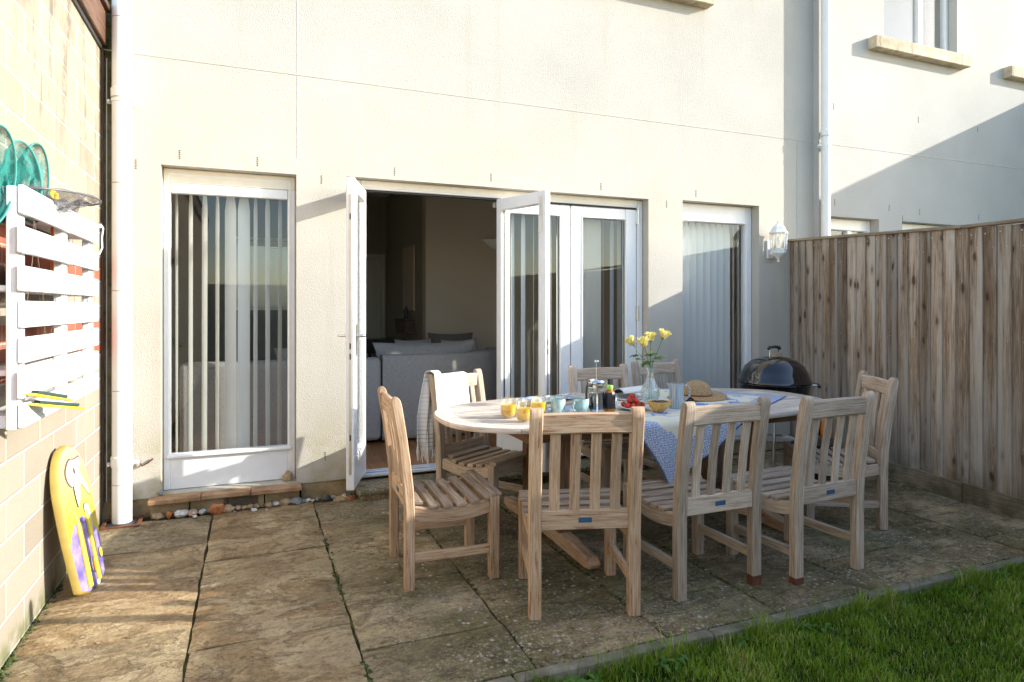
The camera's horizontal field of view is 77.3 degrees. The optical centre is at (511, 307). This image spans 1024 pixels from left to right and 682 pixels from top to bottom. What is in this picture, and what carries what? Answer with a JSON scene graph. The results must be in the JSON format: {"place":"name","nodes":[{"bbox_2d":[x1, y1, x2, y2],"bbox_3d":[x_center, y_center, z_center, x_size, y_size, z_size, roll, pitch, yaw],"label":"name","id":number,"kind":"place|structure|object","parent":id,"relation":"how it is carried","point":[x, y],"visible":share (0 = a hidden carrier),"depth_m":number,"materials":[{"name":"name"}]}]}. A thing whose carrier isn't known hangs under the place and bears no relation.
{"place":"outdoors","nodes":[
{"label":"outdoors","id":0,"kind":"place"},
{"bbox_2d":[236,247,286,274],"label":"sky","id":1,"kind":"structure","parent":0,"point":[274,247],"materials":[{"name":"white"}]},
{"bbox_2d":[366,338,405,356],"bbox_3d":[-1.663,0.830,8.178,0.500,0.860,0.400,0,0,-34],"label":"side table","id":2,"kind":"object","parent":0,"point":[370,348],"visible":0.16,"depth_m":7.94,"materials":[{"name":"black wood"}]},
{"bbox_2d":[106,449,782,524],"bbox_3d":[0.120,1.392,5.158,5.880,0.001,0.260,0,0,-22],"label":"gravel strip","id":3,"kind":"object","parent":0,"point":[149,519],"depth_m":4.33,"materials":[{"name":"gravel"}]},
{"bbox_2d":[152,512,164,519],"bbox_3d":[-2.321,1.363,4.194,0.068,0.044,0.058,0,0,14],"label":"pebble","id":4,"kind":"object","parent":3,"relation":"on","point":[156,516],"visible":1,"depth_m":4.18,"materials":[{"name":"stone"}]},
{"bbox_2d":[166,510,172,518],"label":"pebble","id":5,"kind":"object","parent":3,"relation":"on","point":[169,513],"visible":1,"depth_m":4.19,"materials":[{"name":"stone"}]},
{"bbox_2d":[187,509,197,516],"bbox_3d":[-2.125,1.363,4.256,0.068,0.047,0.070,0,0,-22],"label":"pebble","id":6,"kind":"object","parent":3,"relation":"on","point":[191,512],"visible":0.97,"depth_m":4.24,"materials":[{"name":"stone"}]},
{"bbox_2d":[198,509,206,514],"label":"pebble","id":7,"kind":"object","parent":3,"relation":"on","point":[201,511],"visible":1,"depth_m":4.28,"materials":[{"name":"stone"}]},
{"bbox_2d":[209,504,224,514],"bbox_3d":[-1.974,1.354,4.298,0.103,0.097,0.079,42,14,-17],"label":"pebble","id":8,"kind":"object","parent":3,"relation":"on","point":[216,509],"visible":0.99,"depth_m":4.27,"materials":[{"name":"stone"}]},
{"bbox_2d":[0,450,1023,681],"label":"patio","id":9,"kind":"structure","parent":0,"point":[271,607],"depth_m":3.11,"materials":[{"name":"stone"}]},
{"bbox_2d":[49,445,104,595],"bbox_3d":[-2.130,1.028,3.147,0.053,0.720,0.360,-11,0,-14],"label":"bodyboard","id":10,"kind":"object","parent":9,"relation":"on","point":[74,511],"visible":1,"depth_m":3.08,"materials":[{"name":"plastic"}]},
{"bbox_2d":[99,515,143,530],"bbox_3d":[-2.491,1.373,4.092,0.220,0.014,0.200,0,0,-22],"label":"drain gully","id":11,"kind":"object","parent":9,"relation":"on","point":[136,521],"visible":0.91,"depth_m":4.07,"materials":[{"name":"brown ceramic"}]},
{"bbox_2d":[174,509,187,517],"bbox_3d":[-2.187,1.358,4.239,0.089,0.055,0.076,0,0,-22],"label":"pebble","id":12,"kind":"object","parent":9,"relation":"on","point":[180,513],"visible":1,"depth_m":4.22,"materials":[{"name":"stone"}]},
{"bbox_2d":[224,504,235,512],"bbox_3d":[-1.926,1.359,4.338,0.097,0.052,0.066,0,0,7],"label":"pebble","id":13,"kind":"object","parent":9,"relation":"on","point":[229,508],"visible":0.85,"depth_m":4.32,"materials":[{"name":"stone"}]},
{"bbox_2d":[279,498,290,505],"bbox_3d":[-1.590,1.361,4.490,0.080,0.055,0.063,0,0,-42],"label":"pebble","id":14,"kind":"object","parent":9,"relation":"on","point":[284,501],"visible":1,"depth_m":4.47,"materials":[{"name":"stone"}]},
{"bbox_2d":[290,497,301,504],"bbox_3d":[-1.522,1.357,4.508,0.077,0.052,0.075,0,0,15],"label":"pebble","id":15,"kind":"object","parent":9,"relation":"on","point":[296,500],"visible":1,"depth_m":4.49,"materials":[{"name":"stone"}]},
{"bbox_2d":[322,494,330,501],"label":"pebble","id":16,"kind":"object","parent":9,"relation":"on","point":[325,497],"visible":1,"depth_m":4.57,"materials":[{"name":"stone"}]},
{"bbox_2d":[333,496,346,500],"bbox_3d":[-1.238,1.369,4.622,0.101,0.022,0.067,0,17,-22],"label":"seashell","id":17,"kind":"object","parent":9,"relation":"on","point":[339,498],"visible":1,"depth_m":4.61,"materials":[{"name":"beige"}]},
{"bbox_2d":[347,495,356,499],"bbox_3d":[-1.162,1.369,4.654,0.067,0.022,0.101,17,3,10],"label":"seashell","id":18,"kind":"object","parent":9,"relation":"on","point":[350,497],"visible":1,"depth_m":4.63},
{"bbox_2d":[378,386,501,591],"bbox_3d":[-0.399,0.907,3.419,0.561,0.944,0.506,0,0,-20],"label":"garden chair","id":19,"kind":"object","parent":9,"relation":"on","point":[478,491],"visible":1,"depth_m":3.26,"materials":[{"name":"brown wood"}]},
{"bbox_2d":[429,368,524,506],"bbox_3d":[-0.174,0.907,4.249,0.561,0.944,0.506,0,0,37],"label":"garden chair","id":20,"kind":"object","parent":9,"relation":"on","point":[487,462],"visible":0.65,"depth_m":4.19,"materials":[{"name":"brown wood"}]},
{"bbox_2d":[416,370,469,465],"bbox_3d":[-0.464,0.732,4.314,0.195,0.641,0.365,0,0,37],"label":"throw","id":21,"kind":"object","parent":20,"relation":"on","point":[452,388],"visible":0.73,"depth_m":4.25,"materials":[{"name":"fabric"}]},
{"bbox_2d":[0,504,1023,681],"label":"moss","id":22,"kind":"object","parent":9,"relation":"on","point":[10,662],"visible":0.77,"depth_m":3.05,"materials":[{"name":"plant"}]},
{"bbox_2d":[518,406,644,620],"bbox_3d":[0.307,0.907,3.062,0.506,0.944,0.561,0,0,-5],"label":"garden chair","id":23,"kind":"object","parent":9,"relation":"on","point":[554,506],"visible":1,"depth_m":2.84,"materials":[{"name":"brown wood"}]},
{"bbox_2d":[568,364,663,487],"bbox_3d":[0.759,0.907,4.676,0.506,0.944,0.561,0,0,-22],"label":"garden chair","id":24,"kind":"object","parent":9,"relation":"on","point":[605,374],"visible":0.3,"depth_m":4.79,"materials":[{"name":"brown wood"}]},
{"bbox_2d":[434,388,820,569],"bbox_3d":[0.842,1.004,4.183,2.720,0.749,1.250,0,0,-22],"label":"garden table","id":25,"kind":"object","parent":9,"relation":"on","point":[484,416],"visible":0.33,"depth_m":3.79,"materials":[{"name":"brown wood"}]},
{"bbox_2d":[500,398,516,417],"bbox_3d":[-0.021,0.571,3.669,0.096,0.113,0.096,0,0,-22],"label":"juice glass","id":26,"kind":"object","parent":25,"relation":"on","point":[507,410],"visible":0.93,"depth_m":3.64,"materials":[{"name":"glass"}]},
{"bbox_2d":[515,400,531,421],"bbox_3d":[0.066,0.571,3.550,0.096,0.113,0.096,0,0,-22],"label":"juice glass","id":27,"kind":"object","parent":25,"relation":"on","point":[522,414],"visible":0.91,"depth_m":3.52,"materials":[{"name":"glass"}]},
{"bbox_2d":[518,398,544,406],"bbox_3d":[0.121,0.596,3.938,0.170,0.063,0.170,0,0,-22],"label":"glass bowl","id":28,"kind":"object","parent":25,"relation":"on","point":[526,404],"visible":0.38,"depth_m":3.91,"materials":[{"name":"glass"}]},
{"bbox_2d":[530,395,546,412],"bbox_3d":[0.155,0.571,3.736,0.096,0.113,0.096,0,0,-22],"label":"juice glass","id":29,"kind":"object","parent":25,"relation":"on","point":[538,404],"visible":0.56,"depth_m":3.71,"materials":[{"name":"glass"}]},
{"bbox_2d":[546,397,576,407],"bbox_3d":[0.286,0.623,4.221,0.260,0.014,0.480,0,0,43],"label":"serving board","id":30,"kind":"object","parent":25,"relation":"on","point":[569,402],"visible":0.1,"depth_m":4.14,"materials":[{"name":"wood"}]},
{"bbox_2d":[517,395,574,401],"bbox_3d":[0.234,0.597,4.243,0.200,0.030,0.380,0,0,43],"label":"linen napkin","id":31,"kind":"object","parent":30,"relation":"on","point":[534,398],"visible":0.67,"depth_m":4.24,"materials":[{"name":"fabric"}]},
{"bbox_2d":[545,389,785,483],"bbox_3d":[1.022,0.805,4.179,1.109,0.362,1.661,0,0,35],"label":"tablecloth","id":32,"kind":"object","parent":25,"relation":"on","point":[660,434],"visible":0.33,"depth_m":3.59,"materials":[{"name":"fabric"}]},
{"bbox_2d":[546,398,565,412],"bbox_3d":[0.259,0.579,3.748,0.115,0.090,0.091,0,0,-34],"label":"mug","id":33,"kind":"object","parent":32,"relation":"on","point":[557,405],"visible":0.76,"depth_m":3.72,"materials":[{"name":"teal ceramic"}]},
{"bbox_2d":[572,397,588,411],"bbox_3d":[0.397,0.579,3.772,0.115,0.090,0.091,0,0,-10],"label":"mug","id":34,"kind":"object","parent":32,"relation":"on","point":[580,404],"visible":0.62,"depth_m":3.74,"materials":[{"name":"teal ceramic"}]},
{"bbox_2d":[585,360,604,411],"bbox_3d":[0.488,0.467,3.814,0.152,0.314,0.106,0,0,-42],"label":"coffee press","id":35,"kind":"object","parent":32,"relation":"on","point":[596,400],"visible":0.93,"depth_m":3.79,"materials":[{"name":"silver glass"}]},
{"bbox_2d":[604,385,616,411],"bbox_3d":[0.588,0.543,3.840,0.076,0.160,0.080,0,0,-40],"label":"sauce bottle","id":36,"kind":"object","parent":32,"relation":"on","point":[610,400],"visible":0.97,"depth_m":3.81,"materials":[{"name":"glass"}]},
{"bbox_2d":[614,385,650,400],"bbox_3d":[0.831,0.584,4.399,0.260,0.077,0.133,0,0,-42],"label":"magazine","id":37,"kind":"object","parent":32,"relation":"on","point":[623,394],"visible":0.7,"depth_m":4.39,"materials":[{"name":"paper"}]},
{"bbox_2d":[617,404,648,409],"bbox_3d":[0.745,0.613,3.944,0.200,0.018,0.200,0,0,-22],"label":"plate","id":38,"kind":"object","parent":32,"relation":"on","point":[620,406],"visible":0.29,"depth_m":3.93,"materials":[{"name":"white ceramic"}]},
{"bbox_2d":[640,366,659,403],"bbox_3d":[0.902,0.502,4.181,0.128,0.239,0.128,0,0,-22],"label":"glass vase","id":39,"kind":"object","parent":32,"relation":"on","point":[643,386],"visible":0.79,"depth_m":4.18,"materials":[{"name":"glass"}]},
{"bbox_2d":[624,335,649,398],"bbox_3d":[0.815,0.385,4.169,0.168,0.418,0.094,0,0,2],"label":"rose","id":40,"kind":"object","parent":39,"relation":"in","point":[630,341],"visible":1,"depth_m":4.16,"materials":[{"name":"yellow plant"}]},
{"bbox_2d":[635,335,654,397],"bbox_3d":[0.869,0.385,4.141,0.148,0.418,0.102,0,0,-22],"label":"rose","id":41,"kind":"object","parent":39,"relation":"in","point":[642,340],"visible":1,"depth_m":4.13,"materials":[{"name":"yellow plant"}]},
{"bbox_2d":[642,331,661,397],"bbox_3d":[0.891,0.374,4.179,0.129,0.439,0.135,0,0,-22],"label":"rose","id":42,"kind":"object","parent":39,"relation":"in","point":[651,335],"visible":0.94,"depth_m":4.17,"materials":[{"name":"yellow plant"}]},
{"bbox_2d":[648,328,671,398],"bbox_3d":[0.966,0.362,4.183,0.166,0.462,0.091,0,0,-22],"label":"rose","id":43,"kind":"object","parent":39,"relation":"in","point":[664,334],"visible":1,"depth_m":4.18,"materials":[{"name":"yellow plant"}]},
{"bbox_2d":[648,400,671,411],"bbox_3d":[0.884,0.588,3.855,0.136,0.070,0.136,0,0,33],"label":"ochre bowl","id":44,"kind":"object","parent":32,"relation":"on","point":[657,407],"visible":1,"depth_m":3.81,"materials":[{"name":"ceramic"}]},
{"bbox_2d":[666,383,690,408],"bbox_3d":[1.038,0.545,3.987,0.110,0.157,0.112,0,0,-43],"label":"jug","id":45,"kind":"object","parent":32,"relation":"on","point":[676,393],"visible":0.9,"depth_m":3.95,"materials":[{"name":"blue ceramic"}]},
{"bbox_2d":[667,380,726,401],"bbox_3d":[1.280,0.562,4.432,0.411,0.119,0.350,0,0,-10],"label":"straw hat","id":46,"kind":"object","parent":32,"relation":"on","point":[701,391],"visible":0.82,"depth_m":4.37,"materials":[{"name":"wicker"}]},
{"bbox_2d":[631,359,725,479],"bbox_3d":[1.325,0.907,5.109,0.506,0.944,0.561,0,0,-30],"label":"garden chair","id":47,"kind":"object","parent":9,"relation":"on","point":[660,369],"visible":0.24,"depth_m":5.25,"materials":[{"name":"brown wood"}]},
{"bbox_2d":[622,396,770,601],"bbox_3d":[0.930,0.907,3.296,0.507,0.944,0.561,0,0,-22],"label":"garden chair","id":48,"kind":"object","parent":9,"relation":"on","point":[685,494],"visible":0.91,"depth_m":3.11,"materials":[{"name":"brown wood"}]},
{"bbox_2d":[737,345,820,467],"bbox_3d":[2.187,0.840,5.236,0.643,1.070,0.617,0,0,10],"label":"kettle barbecue","id":49,"kind":"object","parent":9,"relation":"on","point":[776,372],"visible":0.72,"depth_m":5.07,"materials":[{"name":"black metal"}]},
{"bbox_2d":[726,391,874,585],"bbox_3d":[1.546,0.907,3.479,0.507,0.944,0.561,0,0,-25],"label":"garden chair","id":50,"kind":"object","parent":9,"relation":"on","point":[789,492],"visible":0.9,"depth_m":3.31,"materials":[{"name":"brown wood"}]},
{"bbox_2d":[791,436,834,479],"bbox_3d":[2.244,1.179,4.718,0.260,0.402,0.360,0,0,43],"label":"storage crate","id":51,"kind":"object","parent":9,"relation":"on","point":[819,442],"visible":0.11,"depth_m":4.59,"materials":[{"name":"black plastic"}]},
{"bbox_2d":[809,418,831,439],"bbox_3d":[2.251,0.880,4.699,0.130,0.214,0.214,0,0,43],"label":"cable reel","id":52,"kind":"object","parent":51,"relation":"on","point":[821,427],"visible":0.12,"depth_m":4.60,"materials":[{"name":"orange plastic"}]},
{"bbox_2d":[782,370,898,529],"bbox_3d":[2.155,0.907,4.254,0.561,0.944,0.506,0,0,7],"label":"garden chair","id":53,"kind":"object","parent":9,"relation":"on","point":[878,453],"visible":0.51,"depth_m":4.03,"materials":[{"name":"brown wood"}]},
{"bbox_2d":[228,457,1023,681],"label":"ground","id":54,"kind":"structure","parent":0,"point":[663,675],"depth_m":2.66,"materials":[{"name":"plant"}]},
{"bbox_2d":[0,0,110,669],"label":"block wall","id":55,"kind":"structure","parent":54,"relation":"on","point":[52,77],"depth_m":3.02,"materials":[{"name":"beige concrete"}]},
{"bbox_2d":[0,184,98,430],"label":"wooden pallet","id":56,"kind":"object","parent":55,"relation":"attached to","point":[28,367],"visible":0.94,"depth_m":2.52,"materials":[{"name":"wood"}]},
{"bbox_2d":[0,124,16,221],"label":"fishing net","id":57,"kind":"object","parent":56,"relation":"on","point":[8,139],"visible":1,"depth_m":2.24,"materials":[{"name":"teal"}]},
{"bbox_2d":[0,140,42,216],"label":"fishing net","id":58,"kind":"object","parent":56,"relation":"on","point":[21,156],"visible":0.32,"depth_m":2.46,"materials":[{"name":"teal"}]},
{"bbox_2d":[11,142,49,223],"bbox_3d":[-1.949,-0.487,2.562,0.105,0.353,0.208,0,0,-9],"label":"fishing net","id":59,"kind":"object","parent":56,"relation":"on","point":[43,154],"visible":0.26,"depth_m":2.62,"materials":[{"name":"teal"}]},
{"bbox_2d":[24,390,72,400],"bbox_3d":[-1.717,0.328,2.364,0.037,0.062,0.212,0,0,8],"label":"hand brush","id":60,"kind":"object","parent":56,"relation":"hanging from","point":[47,395],"visible":0.99,"depth_m":2.35,"materials":[{"name":"yellow plastic"}]},
{"bbox_2d":[49,191,58,270],"bbox_3d":[-2.010,-0.307,2.808,0.022,0.414,0.109,0,0,-22],"label":"toy spade","id":61,"kind":"object","parent":56,"relation":"on","point":[52,235],"visible":0.02,"depth_m":2.80,"materials":[{"name":"orange plastic"}]},
{"bbox_2d":[27,400,84,409],"bbox_3d":[-1.719,0.368,2.405,0.037,0.062,0.242,0,0,14],"label":"hand brush","id":62,"kind":"object","parent":56,"relation":"hanging from","point":[40,403],"visible":0.93,"depth_m":2.40,"materials":[{"name":"yellow plastic"}]},
{"bbox_2d":[27,221,96,358],"bbox_3d":[-1.942,-0.028,2.806,0.002,0.596,1.126,0,0,-22],"label":"wire light string","id":63,"kind":"object","parent":56,"relation":"hanging from","point":[65,295],"visible":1,"depth_m":2.73,"materials":[{"name":"plastic"}]},
{"bbox_2d":[27,185,101,212],"bbox_3d":[-1.853,-0.434,2.635,0.185,0.104,0.386,0,0,3],"label":"fishing net","id":64,"kind":"object","parent":56,"relation":"on","point":[63,204],"visible":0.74,"depth_m":2.63,"materials":[{"name":"fabric"}]},
{"bbox_2d":[98,224,103,254],"bbox_3d":[-2.175,-0.361,3.381,0.030,0.166,0.053,0,0,-22],"label":"string","id":65,"kind":"object","parent":56,"relation":"attached to","point":[100,226],"visible":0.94,"depth_m":3.40,"materials":[{"name":"white fabric"}]},
{"bbox_2d":[102,0,812,522],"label":"terraced house","id":66,"kind":"structure","parent":54,"relation":"on","point":[366,142],"depth_m":5.20,"materials":[{"name":"paint"}]},
{"bbox_2d":[106,58,106,501],"bbox_3d":[-2.630,-0.180,4.156,0.006,2.880,0.006,0,0,-22],"label":"cable","id":67,"kind":"object","parent":66,"relation":"attached to","point":[106,279],"visible":1,"depth_m":4.15,"materials":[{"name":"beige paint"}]},
{"bbox_2d":[107,0,139,523],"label":"downpipe","id":68,"kind":"object","parent":66,"relation":"attached to","point":[121,462],"visible":1,"depth_m":4.08,"materials":[{"name":"white plastic"}]},
{"bbox_2d":[175,194,281,452],"bbox_3d":[-2.038,0.155,4.677,0.860,2.110,0.086,0,0,-22],"label":"vertical blind","id":69,"kind":"object","parent":66,"relation":"attached to","point":[243,324],"visible":0.85,"depth_m":4.67,"materials":[{"name":"fabric"}]},
{"bbox_2d":[163,168,294,489],"bbox_3d":[-1.995,0.145,4.557,0.854,2.204,0.095,0,0,-22],"label":"window","id":70,"kind":"structure","parent":66,"relation":"in","point":[191,469],"depth_m":4.52,"materials":[{"name":"white paint"}]},
{"bbox_2d":[236,236,286,308],"bbox_3d":[-3.407,-0.478,8.838,0.930,0.983,0.040,0,0,-22],"label":"venetian blind","id":71,"kind":"object","parent":66,"relation":"attached to","point":[273,278],"depth_m":8.84,"materials":[{"name":"fabric"}]},
{"bbox_2d":[282,470,292,481],"bbox_3d":[-1.622,1.218,4.634,0.064,0.096,0.068,0,0,19],"label":"pebble","id":72,"kind":"object","parent":66,"relation":"on","point":[287,476],"visible":0.99,"depth_m":4.61,"materials":[{"name":"stone"}]},
{"bbox_2d":[179,347,496,451],"bbox_3d":[-1.481,0.840,6.335,3.144,0.800,0.950,0,0,-22],"label":"corner sofa","id":73,"kind":"object","parent":66,"relation":"on","point":[400,376],"visible":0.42,"depth_m":5.89,"materials":[{"name":"fabric"}]},
{"bbox_2d":[274,348,286,359],"bbox_3d":[-1.782,0.583,6.004,0.850,0.440,0.180,0,-9,-25],"label":"cushion","id":74,"kind":"object","parent":73,"relation":"on","point":[284,353],"visible":0.02,"depth_m":5.86,"materials":[{"name":"fabric"}]},
{"bbox_2d":[394,338,430,342],"bbox_3d":[-1.014,0.539,6.743,0.420,0.450,0.160,0,-20,-31],"label":"cushion","id":75,"kind":"object","parent":73,"relation":"on","point":[415,341],"visible":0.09,"depth_m":6.77,"materials":[{"name":"fabric"}]},
{"bbox_2d":[372,340,473,358],"bbox_3d":[-0.863,0.557,6.402,1.050,0.450,0.200,0,-9,-22],"label":"cushion","id":76,"kind":"object","parent":73,"relation":"on","point":[411,348],"visible":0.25,"depth_m":6.34,"materials":[{"name":"fabric"}]},
{"bbox_2d":[428,332,472,342],"bbox_3d":[-0.670,0.515,7.015,0.500,0.500,0.180,0,-11,-11],"label":"cushion","id":77,"kind":"object","parent":73,"relation":"on","point":[436,338],"visible":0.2,"depth_m":7.00,"materials":[{"name":"fabric"}]},
{"bbox_2d":[441,338,477,350],"bbox_3d":[-0.528,0.555,6.794,0.200,0.460,0.550,-15,-9,38],"label":"cushion","id":78,"kind":"object","parent":73,"relation":"on","point":[474,347],"visible":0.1,"depth_m":6.87,"materials":[{"name":"fabric"}]},
{"bbox_2d":[337,177,367,490],"bbox_3d":[-1.114,0.175,4.591,0.196,2.126,0.517,0,0,-4],"label":"door","id":79,"kind":"structure","parent":66,"relation":"in","point":[355,335],"depth_m":4.38,"materials":[{"name":"white paint"}]},
{"bbox_2d":[366,259,380,356],"bbox_3d":[-2.229,0.267,9.325,0.640,1.975,0.040,0,0,-22],"label":"door","id":80,"kind":"structure","parent":66,"relation":"in","point":[373,266],"depth_m":9.39,"materials":[{"name":"paint"}]},
{"bbox_2d":[394,319,414,333],"bbox_3d":[-1.359,0.230,8.086,0.130,0.180,0.600,0,0,-22],"label":"wall shelf","id":81,"kind":"object","parent":66,"relation":"attached to","point":[404,326],"depth_m":7.84,"materials":[{"name":"wood"}]},
{"bbox_2d":[404,306,408,318],"bbox_3d":[-1.312,0.052,7.954,0.060,0.170,0.060,0,0,-22],"label":"shelf ornament","id":82,"kind":"object","parent":81,"relation":"on","point":[406,311],"visible":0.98,"depth_m":7.93,"materials":[{"name":"black plastic"}]},
{"bbox_2d":[403,245,414,309],"bbox_3d":[-1.308,-0.370,8.107,0.020,0.800,0.600,0,0,-22],"label":"wall mirror","id":83,"kind":"object","parent":66,"relation":"attached to","point":[409,277],"depth_m":8.02,"materials":[{"name":"mirror"}]},
{"bbox_2d":[482,239,496,249],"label":"wall uplighter","id":84,"kind":"structure","parent":66,"relation":"attached to","point":[491,243],"depth_m":7.59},
{"bbox_2d":[497,190,549,471],"bbox_3d":[0.082,0.175,5.043,0.070,2.126,0.572,0,0,-42],"label":"door","id":85,"kind":"structure","parent":66,"relation":"in","point":[541,199],"depth_m":4.91,"materials":[{"name":"white paint"}]},
{"bbox_2d":[492,202,556,397],"bbox_3d":[0.143,0.155,5.599,0.657,2.110,0.081,0,0,-22],"label":"vertical blind","id":86,"kind":"object","parent":66,"relation":"attached to","point":[494,204],"visible":0.38,"depth_m":5.58,"materials":[{"name":"fabric"}]},
{"bbox_2d":[507,204,569,398],"bbox_3d":[0.188,0.175,5.455,0.664,2.126,0.070,0,0,-22],"label":"door","id":87,"kind":"structure","parent":66,"relation":"in","point":[562,212],"depth_m":5.53,"materials":[{"name":"white paint"}]},
{"bbox_2d":[583,218,621,392],"bbox_3d":[0.782,0.155,5.860,0.677,2.110,0.089,0,0,-22],"label":"vertical blind","id":88,"kind":"object","parent":66,"relation":"attached to","point":[591,290],"visible":0.4,"depth_m":5.83,"materials":[{"name":"fabric"}]},
{"bbox_2d":[570,206,638,440],"bbox_3d":[0.829,0.174,5.708,0.697,2.128,0.086,0,0,-22],"label":"door","id":89,"kind":"structure","parent":66,"relation":"in","point":[629,218],"depth_m":5.69,"materials":[{"name":"white paint"}]},
{"bbox_2d":[683,222,738,388],"bbox_3d":[1.891,0.155,6.280,0.893,2.110,0.081,0,0,-22],"label":"vertical blind","id":90,"kind":"object","parent":66,"relation":"attached to","point":[706,302],"visible":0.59,"depth_m":6.29,"materials":[{"name":"fabric"}]},
{"bbox_2d":[683,203,750,435],"bbox_3d":[1.932,0.130,6.169,0.894,2.234,0.077,0,0,-22],"label":"window","id":91,"kind":"structure","parent":66,"relation":"in","point":[696,213],"depth_m":6.28,"materials":[{"name":"white paint"}]},
{"bbox_2d":[767,220,787,261],"bbox_3d":[2.558,-0.642,6.171,0.156,0.405,0.204,0,0,-22],"label":"wall lantern","id":92,"kind":"object","parent":66,"relation":"attached to","point":[778,252],"depth_m":6.14,"materials":[{"name":"white paint"}]},
{"bbox_2d":[563,675,586,681],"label":"weed","id":93,"kind":"object","parent":54,"relation":"on","point":[574,678],"visible":0.96,"depth_m":2.41,"materials":[{"name":"green plant"}]},
{"bbox_2d":[586,672,603,681],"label":"weed","id":94,"kind":"object","parent":54,"relation":"on","point":[596,678],"visible":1,"depth_m":2.43,"materials":[{"name":"green plant"}]},
{"bbox_2d":[647,652,676,671],"bbox_3d":[0.596,1.408,2.553,0.132,0.047,0.133,0,0,39],"label":"weed","id":95,"kind":"object","parent":54,"relation":"on","point":[662,662],"visible":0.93,"depth_m":2.53,"materials":[{"name":"green plant"}]},
{"bbox_2d":[672,653,688,670],"bbox_3d":[0.669,1.405,2.557,0.061,0.021,0.132,0,0,41],"label":"weed","id":96,"kind":"object","parent":54,"relation":"on","point":[681,658],"visible":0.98,"depth_m":2.56,"materials":[{"name":"green plant"}]},
{"bbox_2d":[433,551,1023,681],"bbox_3d":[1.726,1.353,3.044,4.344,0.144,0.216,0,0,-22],"label":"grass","id":97,"kind":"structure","parent":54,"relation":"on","point":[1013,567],"depth_m":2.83,"materials":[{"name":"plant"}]},
{"bbox_2d":[738,637,751,648],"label":"weed","id":98,"kind":"object","parent":54,"relation":"on","point":[741,643],"visible":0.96,"depth_m":2.69,"materials":[{"name":"green plant"}]},
{"bbox_2d":[486,556,1023,681],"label":"kerb","id":99,"kind":"structure","parent":54,"relation":"on","point":[585,663],"depth_m":2.72,"materials":[{"name":"concrete"}]},
{"bbox_2d":[790,621,819,629],"bbox_3d":[1.293,1.408,2.812,0.135,0.033,0.072,0,0,11],"label":"weed","id":100,"kind":"object","parent":54,"relation":"on","point":[805,626],"visible":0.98,"depth_m":2.82,"materials":[{"name":"green plant"}]},
{"bbox_2d":[812,623,834,632],"bbox_3d":[1.366,1.405,2.814,0.099,0.023,0.080,0,0,30],"label":"weed","id":101,"kind":"object","parent":54,"relation":"on","point":[825,626],"visible":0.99,"depth_m":2.82,"materials":[{"name":"green plant"}]},
{"bbox_2d":[788,218,1023,518],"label":"timber fence","id":102,"kind":"object","parent":54,"relation":"on","point":[934,325],"visible":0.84,"depth_m":4.83,"materials":[{"name":"wood"}]},
{"bbox_2d":[797,229,1023,245],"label":"fairy lights","id":103,"kind":"object","parent":102,"relation":"attached to","point":[919,238],"visible":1,"depth_m":4.95,"materials":[{"name":"white plastic"}]},
{"bbox_2d":[813,0,1023,236],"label":"neighbouring house","id":104,"kind":"structure","parent":54,"relation":"on","point":[927,113],"depth_m":7.03,"materials":[{"name":"white paint"}]},
{"bbox_2d":[818,0,830,235],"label":"downpipe","id":105,"kind":"object","parent":104,"relation":"attached to","point":[825,136],"visible":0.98,"depth_m":6.34,"materials":[{"name":"white plastic"}]},
{"bbox_2d":[831,218,869,234],"bbox_3d":[3.447,0.160,6.705,0.784,2.174,0.068,0,0,-22],"label":"window","id":106,"kind":"structure","parent":104,"relation":"in","point":[847,226],"depth_m":6.72,"materials":[{"name":"white paint"}]},
{"bbox_2d":[902,223,942,229],"bbox_3d":[4.637,0.160,7.191,1.074,2.174,0.068,0,0,-22],"label":"window","id":107,"kind":"structure","parent":104,"relation":"in","point":[904,226],"depth_m":7.09,"materials":[{"name":"white paint"}]},
{"bbox_2d":[914,0,947,49],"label":"window","id":108,"kind":"structure","parent":104,"relation":"in","point":[917,3],"depth_m":7.28,"materials":[{"name":"white paint"}]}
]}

